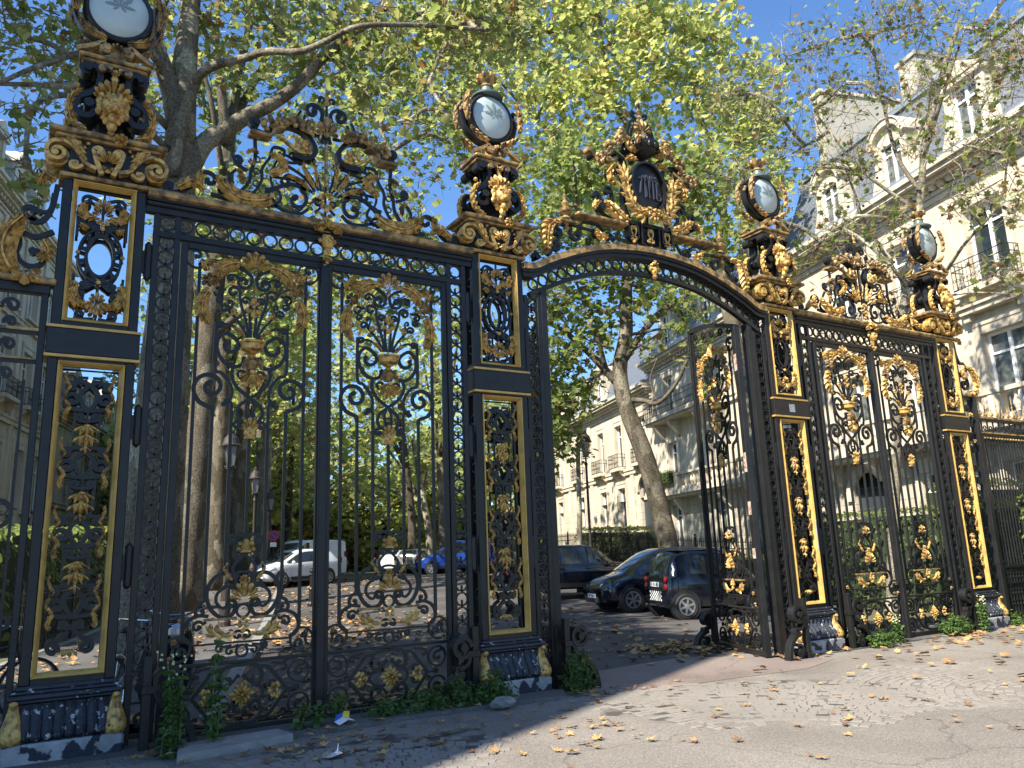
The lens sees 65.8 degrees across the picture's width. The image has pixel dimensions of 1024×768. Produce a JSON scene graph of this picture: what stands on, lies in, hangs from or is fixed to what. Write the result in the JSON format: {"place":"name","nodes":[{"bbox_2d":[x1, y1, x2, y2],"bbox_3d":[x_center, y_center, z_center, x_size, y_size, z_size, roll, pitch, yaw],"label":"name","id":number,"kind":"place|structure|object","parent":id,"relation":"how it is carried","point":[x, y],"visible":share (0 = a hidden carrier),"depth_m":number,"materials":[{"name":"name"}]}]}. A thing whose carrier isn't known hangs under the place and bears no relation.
{"place":"outdoors","nodes":[
{"label":"outdoors","id":0,"kind":"place"},
{"bbox_2d":[0,582,275,723],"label":"footway","id":1,"kind":"structure","parent":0,"point":[87,659],"depth_m":14.51,"materials":[{"name":"concrete"}]},
{"bbox_2d":[0,625,58,714],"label":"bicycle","id":2,"kind":"object","parent":1,"relation":"on","point":[52,665],"visible":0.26,"depth_m":8.87,"materials":[{"name":"black rubber"}]},
{"bbox_2d":[115,618,159,706],"bbox_3d":[-4.341,3.236,9.065,0.584,1.051,1.734,-1,-12,-4],"label":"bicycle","id":3,"kind":"object","parent":1,"relation":"on","point":[121,660],"visible":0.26,"depth_m":8.99,"materials":[{"name":"black metal"}]},
{"bbox_2d":[132,166,318,590],"bbox_3d":[-12.082,-1.014,34.096,7.441,19.533,6.501,5,-14,-31],"label":"plane tree","id":4,"kind":"object","parent":1,"relation":"on","point":[217,506],"visible":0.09,"depth_m":31.84,"materials":[{"name":"green plant"}]},
{"bbox_2d":[218,429,240,626],"bbox_3d":[-7.334,3.635,20.437,0.520,5.060,0.520,5,-14,-31],"label":"street lamp","id":5,"kind":"object","parent":1,"relation":"on","point":[225,594],"visible":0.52,"depth_m":20.46,"materials":[{"name":"brown metal"}]},
{"bbox_2d":[191,277,315,567],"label":"plane tree","id":6,"kind":"object","parent":1,"relation":"on","point":[276,506],"visible":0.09,"depth_m":48.60,"materials":[{"name":"green plant"}]},
{"bbox_2d":[194,290,314,529],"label":"plane tree","id":7,"kind":"object","parent":1,"relation":"on","point":[255,462],"visible":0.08,"depth_m":46.05,"materials":[{"name":"green plant"}]},
{"bbox_2d":[249,467,261,591],"bbox_3d":[-9.790,5.472,29.990,0.520,4.710,0.520,5,-14,-31],"label":"street lamp","id":8,"kind":"object","parent":1,"relation":"on","point":[255,477],"visible":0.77,"depth_m":30.20,"materials":[{"name":"brown metal"}]},
{"bbox_2d":[0,0,547,676],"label":"plane tree","id":9,"kind":"object","parent":1,"relation":"on","point":[180,76],"visible":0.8,"depth_m":13.59,"materials":[{"name":"green plant"}]},
{"bbox_2d":[234,301,347,564],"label":"plane tree","id":10,"kind":"object","parent":1,"relation":"on","point":[295,431],"visible":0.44,"depth_m":40.39,"materials":[{"name":"green plant"}]},
{"bbox_2d":[248,328,344,557],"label":"plane tree","id":11,"kind":"object","parent":1,"relation":"on","point":[278,541],"visible":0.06,"depth_m":52.24,"materials":[{"name":"green plant"}]},
{"bbox_2d":[247,315,355,541],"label":"plane tree","id":12,"kind":"object","parent":1,"relation":"on","point":[289,496],"visible":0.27,"depth_m":49.59,"materials":[{"name":"green plant"}]},
{"bbox_2d":[99,0,521,611],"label":"plane tree","id":13,"kind":"object","parent":1,"relation":"on","point":[219,106],"visible":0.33,"depth_m":27.28,"materials":[{"name":"green plant"}]},
{"bbox_2d":[0,604,947,733],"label":"ground","id":14,"kind":"structure","parent":0,"point":[4,658],"depth_m":17.47,"materials":[{"name":"soil"}]},
{"bbox_2d":[0,120,78,536],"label":"stone mansion","id":15,"kind":"structure","parent":14,"relation":"on","point":[27,312],"depth_m":36.75,"materials":[{"name":"stone"}]},
{"bbox_2d":[14,574,103,649],"bbox_3d":[-15.661,9.488,38.917,0.078,2.115,51.045,1,-13,-15],"label":"railing fence","id":16,"kind":"object","parent":14,"relation":"on","point":[72,601],"visible":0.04,"depth_m":17.75,"materials":[{"name":"metal"}]},
{"bbox_2d":[49,367,115,538],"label":"stone mansion","id":17,"kind":"structure","parent":14,"relation":"on","point":[59,497],"depth_m":45.44,"materials":[{"name":"grey stone"}]},
{"bbox_2d":[0,522,203,655],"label":"hedge","id":18,"kind":"object","parent":14,"relation":"on","point":[53,568],"visible":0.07,"depth_m":18.81,"materials":[{"name":"green plant"}]},
{"bbox_2d":[229,239,346,583],"bbox_3d":[-11.912,1.009,38.280,6.766,17.139,7.776,-3,-12,3],"label":"plane tree","id":19,"kind":"object","parent":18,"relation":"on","point":[238,504],"visible":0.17,"depth_m":36.50,"materials":[{"name":"green plant"}]},
{"bbox_2d":[94,403,255,539],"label":"park tree","id":20,"kind":"object","parent":14,"relation":"on","point":[109,435],"visible":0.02,"depth_m":50.52,"materials":[{"name":"green plant"}]},
{"bbox_2d":[101,330,253,559],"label":"plane tree","id":21,"kind":"object","parent":14,"relation":"on","point":[134,393],"visible":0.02,"depth_m":44.85,"materials":[{"name":"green plant"}]},
{"bbox_2d":[150,607,205,699],"bbox_3d":[-4.299,3.438,10.158,0.653,1.111,1.809,3,-13,-21],"label":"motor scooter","id":22,"kind":"object","parent":14,"relation":"on","point":[174,626],"visible":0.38,"depth_m":9.67,"materials":[{"name":"black metal"}]},
{"bbox_2d":[198,588,276,726],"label":"kerb","id":23,"kind":"structure","parent":14,"relation":"on","point":[234,671],"depth_m":11.71,"materials":[{"name":"grey stone"}]},
{"bbox_2d":[189,374,313,569],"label":"park tree","id":24,"kind":"object","parent":14,"relation":"on","point":[298,486],"depth_m":58.72,"materials":[{"name":"green plant"}]},
{"bbox_2d":[249,421,370,568],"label":"park tree","id":25,"kind":"object","parent":14,"relation":"on","point":[333,525],"visible":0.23,"depth_m":63.31,"materials":[{"name":"green plant"}]},
{"bbox_2d":[305,372,416,572],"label":"park tree","id":26,"kind":"object","parent":14,"relation":"on","point":[364,525],"visible":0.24,"depth_m":66.16,"materials":[{"name":"green plant"}]},
{"bbox_2d":[298,277,435,573],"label":"plane tree","id":27,"kind":"object","parent":14,"relation":"on","point":[412,541],"visible":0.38,"depth_m":48.81,"materials":[{"name":"green plant"}]},
{"bbox_2d":[249,510,514,571],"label":"hedge","id":28,"kind":"object","parent":14,"relation":"on","point":[423,537],"visible":0.04,"depth_m":69.93,"materials":[{"name":"green plant"}]},
{"bbox_2d":[334,380,457,554],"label":"plane tree","id":29,"kind":"object","parent":14,"relation":"on","point":[380,480],"visible":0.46,"depth_m":52.04,"materials":[{"name":"green plant"}]},
{"bbox_2d":[358,446,463,550],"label":"park tree","id":30,"kind":"object","parent":14,"relation":"on","point":[397,519],"visible":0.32,"depth_m":62.12,"materials":[{"name":"green plant"}]},
{"bbox_2d":[366,415,463,549],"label":"park tree","id":31,"kind":"object","parent":14,"relation":"on","point":[421,438],"visible":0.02,"depth_m":73.25,"materials":[{"name":"green plant"}]},
{"bbox_2d":[377,287,497,573],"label":"plane tree","id":32,"kind":"object","parent":14,"relation":"on","point":[438,429],"visible":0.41,"depth_m":45.00,"materials":[{"name":"green plant"}]},
{"bbox_2d":[455,400,541,561],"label":"park tree","id":33,"kind":"object","parent":14,"relation":"on","point":[491,405],"visible":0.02,"depth_m":64.95,"materials":[{"name":"green plant"}]},
{"bbox_2d":[552,331,657,544],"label":"stone mansion","id":34,"kind":"structure","parent":14,"relation":"on","point":[617,492],"depth_m":51.01,"materials":[{"name":"stone"}]},
{"bbox_2d":[410,0,811,556],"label":"plane tree","id":35,"kind":"object","parent":14,"relation":"on","point":[645,23],"visible":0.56,"depth_m":34.87,"materials":[{"name":"green plant"}]},
{"bbox_2d":[574,524,656,562],"bbox_3d":[4.972,7.701,36.849,1.782,2.361,8.173,1,-13,-15],"label":"hedge","id":36,"kind":"object","parent":14,"relation":"on","point":[601,530],"visible":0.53,"depth_m":35.08,"materials":[{"name":"green plant"}]},
{"bbox_2d":[694,609,713,645],"bbox_3d":[3.264,4.156,13.353,0.500,0.650,0.170,5,-14,-31],"label":"gate buffer","id":37,"kind":"object","parent":14,"relation":"on","point":[705,619],"visible":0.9,"depth_m":13.32,"materials":[{"name":"metal"}]},
{"bbox_2d":[636,216,809,557],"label":"stone mansion","id":38,"kind":"structure","parent":14,"relation":"on","point":[670,421],"depth_m":40.10,"materials":[{"name":"stone"}]},
{"bbox_2d":[694,0,1023,616],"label":"plane tree","id":39,"kind":"object","parent":14,"relation":"on","point":[1006,56],"visible":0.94,"depth_m":17.69,"materials":[{"name":"green plant"}]},
{"bbox_2d":[779,9,1023,521],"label":"stone mansion","id":40,"kind":"structure","parent":14,"relation":"on","point":[990,350],"depth_m":24.30,"materials":[{"name":"stone"}]},
{"bbox_2d":[845,377,868,442],"bbox_3d":[12.509,0.997,28.279,0.100,2.450,1.450,1,-13,-15],"label":"window","id":41,"kind":"structure","parent":40,"relation":"in","point":[860,389],"depth_m":28.39,"materials":[{"name":"white glass"}]},
{"bbox_2d":[860,485,886,518],"bbox_3d":[12.738,5.303,27.047,0.140,3.600,1.900,1,-13,-15],"label":"door","id":42,"kind":"structure","parent":40,"relation":"in","point":[862,490],"depth_m":27.64,"materials":[{"name":"grey paint"}]},
{"bbox_2d":[808,49,960,164],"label":"party wall","id":43,"kind":"structure","parent":40,"relation":"on","point":[864,125],"depth_m":35.70,"materials":[{"name":"stone"}]},
{"bbox_2d":[893,244,923,311],"bbox_3d":[13.191,-3.444,25.969,0.100,2.500,1.400,1,-13,-15],"label":"window","id":44,"kind":"structure","parent":40,"relation":"in","point":[900,260],"depth_m":26.51,"materials":[{"name":"white paint"}]},
{"bbox_2d":[968,196,1011,282],"bbox_3d":[13.988,-4.128,22.947,0.100,2.500,1.400,1,-13,-15],"label":"window","id":45,"kind":"structure","parent":40,"relation":"in","point":[989,236],"depth_m":23.07,"materials":[{"name":"white paint"}]},
{"bbox_2d":[987,323,1023,411],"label":"window","id":46,"kind":"structure","parent":40,"relation":"in","point":[1006,346],"depth_m":22.37,"materials":[{"name":"white glass"}]},
{"bbox_2d":[793,494,1023,617],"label":"hedge","id":47,"kind":"object","parent":14,"relation":"on","point":[855,584],"visible":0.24,"depth_m":18.65,"materials":[{"name":"green plant"}]},
{"bbox_2d":[0,0,1023,509],"label":"sky","id":48,"kind":"structure","parent":0,"point":[765,13],"materials":[{"name":"blue"}]},
{"bbox_2d":[88,616,1023,767],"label":"forecourt","id":49,"kind":"structure","parent":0,"point":[938,739],"depth_m":6.99,"materials":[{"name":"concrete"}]},
{"bbox_2d":[177,729,292,763],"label":"kerb","id":50,"kind":"structure","parent":49,"relation":"on","point":[201,749],"depth_m":7.08,"materials":[{"name":"grey stone"}]},
{"bbox_2d":[5,689,565,767],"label":"gate footing","id":51,"kind":"object","parent":49,"relation":"on","point":[126,753],"visible":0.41,"depth_m":7.73,"materials":[{"name":"stone"}]},
{"bbox_2d":[0,168,60,723],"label":"wicket gate","id":52,"kind":"structure","parent":51,"relation":"on","point":[12,232],"depth_m":7.42,"materials":[{"name":"metal"}]},
{"bbox_2d":[0,0,168,767],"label":"gate pier","id":53,"kind":"structure","parent":51,"relation":"on","point":[59,715],"depth_m":7.67,"materials":[{"name":"paint"}]},
{"bbox_2d":[138,655,196,750],"bbox_3d":[-3.115,2.935,7.191,0.500,0.922,0.170,5,-14,-31],"label":"gate buffer","id":54,"kind":"object","parent":51,"relation":"on","point":[151,683],"visible":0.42,"depth_m":7.12,"materials":[{"name":"metal"}]},
{"bbox_2d":[153,651,192,760],"bbox_3d":[-2.987,2.824,6.976,0.202,0.920,0.296,-14,-17,43],"label":"weed","id":55,"kind":"object","parent":51,"relation":"on","point":[172,721],"visible":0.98,"depth_m":6.94,"materials":[{"name":"green plant"}]},
{"bbox_2d":[201,630,230,741],"bbox_3d":[-2.697,2.800,7.251,0.240,1.041,0.187,5,-14,-31],"label":"weed","id":56,"kind":"object","parent":51,"relation":"on","point":[214,718],"visible":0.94,"depth_m":7.21,"materials":[{"name":"green plant"}]},
{"bbox_2d":[121,89,477,745],"bbox_3d":[-2.114,-0.072,8.873,3.880,7.270,0.352,5,-14,-31],"label":"frame","id":57,"kind":"object","parent":51,"relation":"on","point":[245,211],"visible":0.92,"depth_m":9.10,"materials":[{"name":"metal"}]},
{"bbox_2d":[154,241,328,741],"bbox_3d":[-2.736,0.984,8.275,1.590,5.000,0.276,5,-14,-31],"label":"gate leaf","id":58,"kind":"object","parent":57,"relation":"attached to","point":[242,693],"visible":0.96,"depth_m":8.26,"materials":[{"name":"metal"}]},
{"bbox_2d":[324,264,452,717],"bbox_3d":[-1.416,1.094,9.061,1.530,4.980,0.276,5,-14,-31],"label":"gate leaf","id":59,"kind":"object","parent":57,"relation":"attached to","point":[390,676],"visible":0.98,"depth_m":9.06,"materials":[{"name":"metal"}]},
{"bbox_2d":[290,701,312,729],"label":"weed","id":60,"kind":"object","parent":51,"relation":"on","point":[298,719],"visible":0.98,"depth_m":7.68,"materials":[{"name":"green plant"}]},
{"bbox_2d":[401,684,451,713],"bbox_3d":[-0.928,3.370,8.427,0.592,0.316,0.408,5,-14,-31],"label":"weed","id":61,"kind":"object","parent":51,"relation":"on","point":[424,701],"visible":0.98,"depth_m":8.38,"materials":[{"name":"green plant"}]},
{"bbox_2d":[431,673,479,708],"bbox_3d":[-0.569,3.344,8.620,0.586,0.399,0.457,-3,-12,5],"label":"weed","id":62,"kind":"object","parent":51,"relation":"on","point":[461,695],"visible":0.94,"depth_m":8.56,"materials":[{"name":"green plant"}]},
{"bbox_2d":[440,626,480,705],"bbox_3d":[-0.586,3.189,8.806,0.500,0.922,0.170,5,-14,-31],"label":"gate buffer","id":63,"kind":"object","parent":51,"relation":"on","point":[459,646],"visible":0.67,"depth_m":8.84,"materials":[{"name":"metal"}]},
{"bbox_2d":[472,665,518,703],"bbox_3d":[-0.199,3.357,8.789,0.617,0.436,0.389,0,-12,-11],"label":"weed","id":64,"kind":"object","parent":51,"relation":"on","point":[492,691],"visible":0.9,"depth_m":8.73,"materials":[{"name":"green plant"}]},
{"bbox_2d":[446,71,551,694],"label":"gate pier","id":65,"kind":"structure","parent":51,"relation":"on","point":[493,232],"depth_m":10.05,"materials":[{"name":"metal"}]},
{"bbox_2d":[308,700,329,727],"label":"weed","id":66,"kind":"object","parent":49,"relation":"on","point":[315,720],"visible":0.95,"depth_m":7.75,"materials":[{"name":"green plant"}]},
{"bbox_2d":[219,735,512,767],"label":"paving setts","id":67,"kind":"structure","parent":49,"relation":"on","point":[351,759],"depth_m":6.61,"materials":[{"name":"stone"}]},
{"bbox_2d":[236,727,492,767],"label":"sett joints","id":68,"kind":"object","parent":67,"relation":"on","point":[468,735],"visible":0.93,"depth_m":7.11,"materials":[{"name":"grey stone"}]},
{"bbox_2d":[360,694,407,717],"bbox_3d":[-1.333,3.373,8.257,0.522,0.267,0.421,-3,-12,3],"label":"weed","id":69,"kind":"object","parent":49,"relation":"on","point":[386,707],"visible":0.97,"depth_m":8.17,"materials":[{"name":"green plant"}]},
{"bbox_2d":[561,681,968,729],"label":"paving setts","id":70,"kind":"structure","parent":49,"relation":"on","point":[685,700],"depth_m":8.32,"materials":[{"name":"stone"}]},
{"bbox_2d":[599,679,919,722],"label":"sett joints","id":71,"kind":"object","parent":70,"relation":"on","point":[614,712],"visible":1,"depth_m":8.41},
{"bbox_2d":[735,158,845,653],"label":"gate pier","id":72,"kind":"structure","parent":49,"relation":"on","point":[769,288],"depth_m":12.86,"materials":[{"name":"metal"}]},
{"bbox_2d":[864,628,901,648],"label":"weed","id":73,"kind":"object","parent":49,"relation":"on","point":[882,639],"visible":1,"depth_m":12.28,"materials":[{"name":"green plant"}]},
{"bbox_2d":[794,627,999,657],"bbox_3d":[6.604,4.298,13.266,6.100,0.080,0.620,5,-14,-31],"label":"gate footing","id":74,"kind":"object","parent":49,"relation":"on","point":[919,638],"visible":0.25,"depth_m":12.98,"materials":[{"name":"stone"}]},
{"bbox_2d":[843,593,872,648],"bbox_3d":[5.423,3.736,12.374,0.500,0.922,0.170,5,-14,-31],"label":"gate buffer","id":75,"kind":"object","parent":74,"relation":"on","point":[854,608],"visible":0.94,"depth_m":12.31,"materials":[{"name":"metal"}]},
{"bbox_2d":[786,233,970,645],"bbox_3d":[6.514,0.713,13.995,3.990,7.270,0.352,5,-14,-31],"label":"ringed overthrow","id":76,"kind":"object","parent":74,"relation":"on","point":[873,332],"visible":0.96,"depth_m":14.29,"materials":[{"name":"metal"}]},
{"bbox_2d":[810,341,912,645],"bbox_3d":[5.893,1.768,13.398,1.590,5.000,0.276,5,-14,-31],"label":"gate leaf","id":77,"kind":"object","parent":76,"relation":"attached to","point":[872,389],"visible":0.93,"depth_m":13.42,"materials":[{"name":"metal"}]},
{"bbox_2d":[869,350,958,636],"bbox_3d":[7.212,1.879,14.183,1.530,4.980,0.276,5,-14,-31],"label":"gate leaf","id":78,"kind":"object","parent":76,"relation":"attached to","point":[910,457],"visible":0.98,"depth_m":14.23,"materials":[{"name":"metal"}]},
{"bbox_2d":[958,582,979,632],"bbox_3d":[8.003,3.971,13.906,0.500,0.922,0.170,5,-14,-31],"label":"gate buffer","id":79,"kind":"object","parent":74,"relation":"on","point":[967,596],"visible":0.78,"depth_m":13.92,"materials":[{"name":"metal"}]},
{"bbox_2d":[827,660,1023,711],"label":"paving setts","id":80,"kind":"structure","parent":49,"relation":"on","point":[1010,678],"depth_m":9.02,"materials":[{"name":"stone"}]},
{"bbox_2d":[901,210,1010,629],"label":"gate pier","id":81,"kind":"structure","parent":49,"relation":"on","point":[926,284],"depth_m":15.28,"materials":[{"name":"metal"}]},
{"bbox_2d":[936,613,975,636],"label":"weed","id":82,"kind":"object","parent":49,"relation":"on","point":[956,627],"visible":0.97,"depth_m":13.44,"materials":[{"name":"green plant"}]},
{"bbox_2d":[923,474,1023,513],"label":"hedge","id":83,"kind":"object","parent":49,"relation":"on","point":[931,497],"visible":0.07,"depth_m":18.33,"materials":[{"name":"green plant"}]},
{"bbox_2d":[975,595,990,631],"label":"weed","id":84,"kind":"object","parent":49,"relation":"on","point":[982,611],"visible":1,"depth_m":13.83,"materials":[{"name":"green plant"}]},
{"bbox_2d":[954,337,1023,621],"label":"spiked fence","id":85,"kind":"object","parent":49,"relation":"on","point":[976,435],"visible":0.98,"depth_m":15.58,"materials":[{"name":"metal"}]},
{"bbox_2d":[222,569,891,720],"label":"road","id":86,"kind":"structure","parent":0,"point":[647,620],"depth_m":16.99,"materials":[{"name":"grey asphalt"}]},
{"bbox_2d":[244,549,341,587],"bbox_3d":[-9.280,7.799,33.579,1.998,1.561,4.016,-11,-15,34],"label":"hatchback","id":87,"kind":"object","parent":86,"relation":"on","point":[290,565],"visible":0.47,"depth_m":32.91,"materials":[{"name":"grey paint"}]},
{"bbox_2d":[257,540,347,584],"bbox_3d":[-9.696,8.117,36.133,2.037,1.937,4.278,-11,-15,34],"label":"van","id":88,"kind":"object","parent":86,"relation":"on","point":[308,544],"visible":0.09,"depth_m":36.72,"materials":[{"name":"grey paint"}]},
{"bbox_2d":[394,549,426,573],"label":"estate car","id":89,"kind":"object","parent":86,"relation":"on","point":[411,555],"visible":0.2,"depth_m":47.18,"materials":[{"name":"silver metal"}]},
{"bbox_2d":[413,540,495,574],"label":"people carrier","id":90,"kind":"object","parent":86,"relation":"on","point":[427,564],"visible":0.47,"depth_m":42.94,"materials":[{"name":"blue paint"}]},
{"bbox_2d":[0,573,1023,734],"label":"leaf litter","id":91,"kind":"object","parent":86,"relation":"on","point":[667,646],"visible":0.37,"depth_m":12.82,"materials":[{"name":"brown plant"}]},
{"bbox_2d":[506,545,621,595],"bbox_3d":[2.168,6.237,26.379,4.486,1.740,2.091,1,-13,-15],"label":"suv","id":92,"kind":"object","parent":86,"relation":"on","point":[581,566],"visible":0.2,"depth_m":25.61,"materials":[{"name":"black paint"}]},
{"bbox_2d":[555,357,609,592],"bbox_3d":[2.527,2.997,27.595,2.629,8.294,1.716,2,-13,-18],"label":"young tree","id":93,"kind":"object","parent":86,"relation":"on","point":[579,503],"visible":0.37,"depth_m":27.69,"materials":[{"name":"green plant"}]},
{"bbox_2d":[581,429,591,546],"bbox_3d":[2.763,4.446,28.554,0.520,5.710,0.520,5,-14,-31],"label":"street lamp","id":94,"kind":"object","parent":86,"relation":"on","point":[586,439],"visible":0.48,"depth_m":28.79,"materials":[{"name":"brown metal"}]},
{"bbox_2d":[583,547,727,612],"bbox_3d":[4.170,5.468,22.264,4.226,1.689,2.033,2,-13,-17],"label":"people carrier","id":95,"kind":"object","parent":86,"relation":"on","point":[621,586],"visible":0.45,"depth_m":21.26,"materials":[{"name":"black paint"}]},
{"bbox_2d":[644,549,769,619],"bbox_3d":[4.779,4.898,19.484,2.723,1.625,1.850,1,-12,-12],"label":"city car","id":96,"kind":"object","parent":86,"relation":"on","point":[676,584],"visible":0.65,"depth_m":18.76,"materials":[{"name":"black paint"}]},
{"bbox_2d":[556,657,832,695],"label":"reddish paving","id":97,"kind":"structure","parent":0,"point":[689,670],"depth_m":10.64,"materials":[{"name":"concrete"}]},
{"bbox_2d":[556,649,600,694],"bbox_3d":[0.786,3.441,9.472,0.627,0.529,0.401,5,-14,-31],"label":"weed","id":98,"kind":"object","parent":97,"relation":"on","point":[578,678],"visible":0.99,"depth_m":9.39,"materials":[{"name":"green plant"}]},
{"bbox_2d":[561,618,601,691],"bbox_3d":[0.839,3.314,9.629,0.500,0.922,0.170,5,-14,-31],"label":"gate buffer","id":99,"kind":"object","parent":97,"relation":"on","point":[574,637],"visible":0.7,"depth_m":9.58,"materials":[{"name":"metal"}]},
{"bbox_2d":[521,104,794,688],"bbox_3d":[2.142,-0.278,11.570,4.770,8.500,0.575,5,-14,-31],"label":"ringed overthrow","id":100,"kind":"object","parent":97,"relation":"on","point":[644,187],"visible":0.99,"depth_m":11.86,"materials":[{"name":"metal"}]},
{"bbox_2d":[527,295,550,675],"bbox_3d":[0.377,1.247,11.203,0.276,5.455,1.812,-1,-12,-7],"label":"gate leaf","id":101,"kind":"object","parent":100,"relation":"attached to","point":[538,477],"visible":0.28,"depth_m":11.10,"materials":[{"name":"metal"}]},
{"bbox_2d":[687,323,771,656],"bbox_3d":[3.494,1.516,12.989,0.276,5.455,1.812,0,-12,-11],"label":"gate leaf","id":102,"kind":"object","parent":100,"relation":"attached to","point":[758,598],"visible":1,"depth_m":12.82,"materials":[{"name":"metal"}]},
{"bbox_2d":[785,598,811,660],"bbox_3d":[4.115,3.583,11.438,0.500,0.922,0.170,5,-14,-31],"label":"gate buffer","id":103,"kind":"object","parent":97,"relation":"on","point":[798,615],"visible":0.95,"depth_m":11.44,"materials":[{"name":"metal"}]},
{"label":"footway","id":104,"kind":"structure","parent":0,"visible":0},
{"bbox_2d":[509,94,758,547],"bbox_3d":[3.892,-1.742,26.279,9.427,17.180,5.134,-6,-13,19],"label":"plane tree","id":105,"kind":"object","parent":104,"relation":"on","point":[659,507],"visible":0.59,"depth_m":26.49,"materials":[{"name":"green plant"}]},
{"bbox_2d":[494,530,804,597],"bbox_3d":[1.895,9.571,43.526,0.078,2.615,47.045,1,-13,-15],"label":"railing fence","id":106,"kind":"object","parent":104,"relation":"on","point":[585,536],"visible":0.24,"depth_m":32.82,"materials":[{"name":"metal"}]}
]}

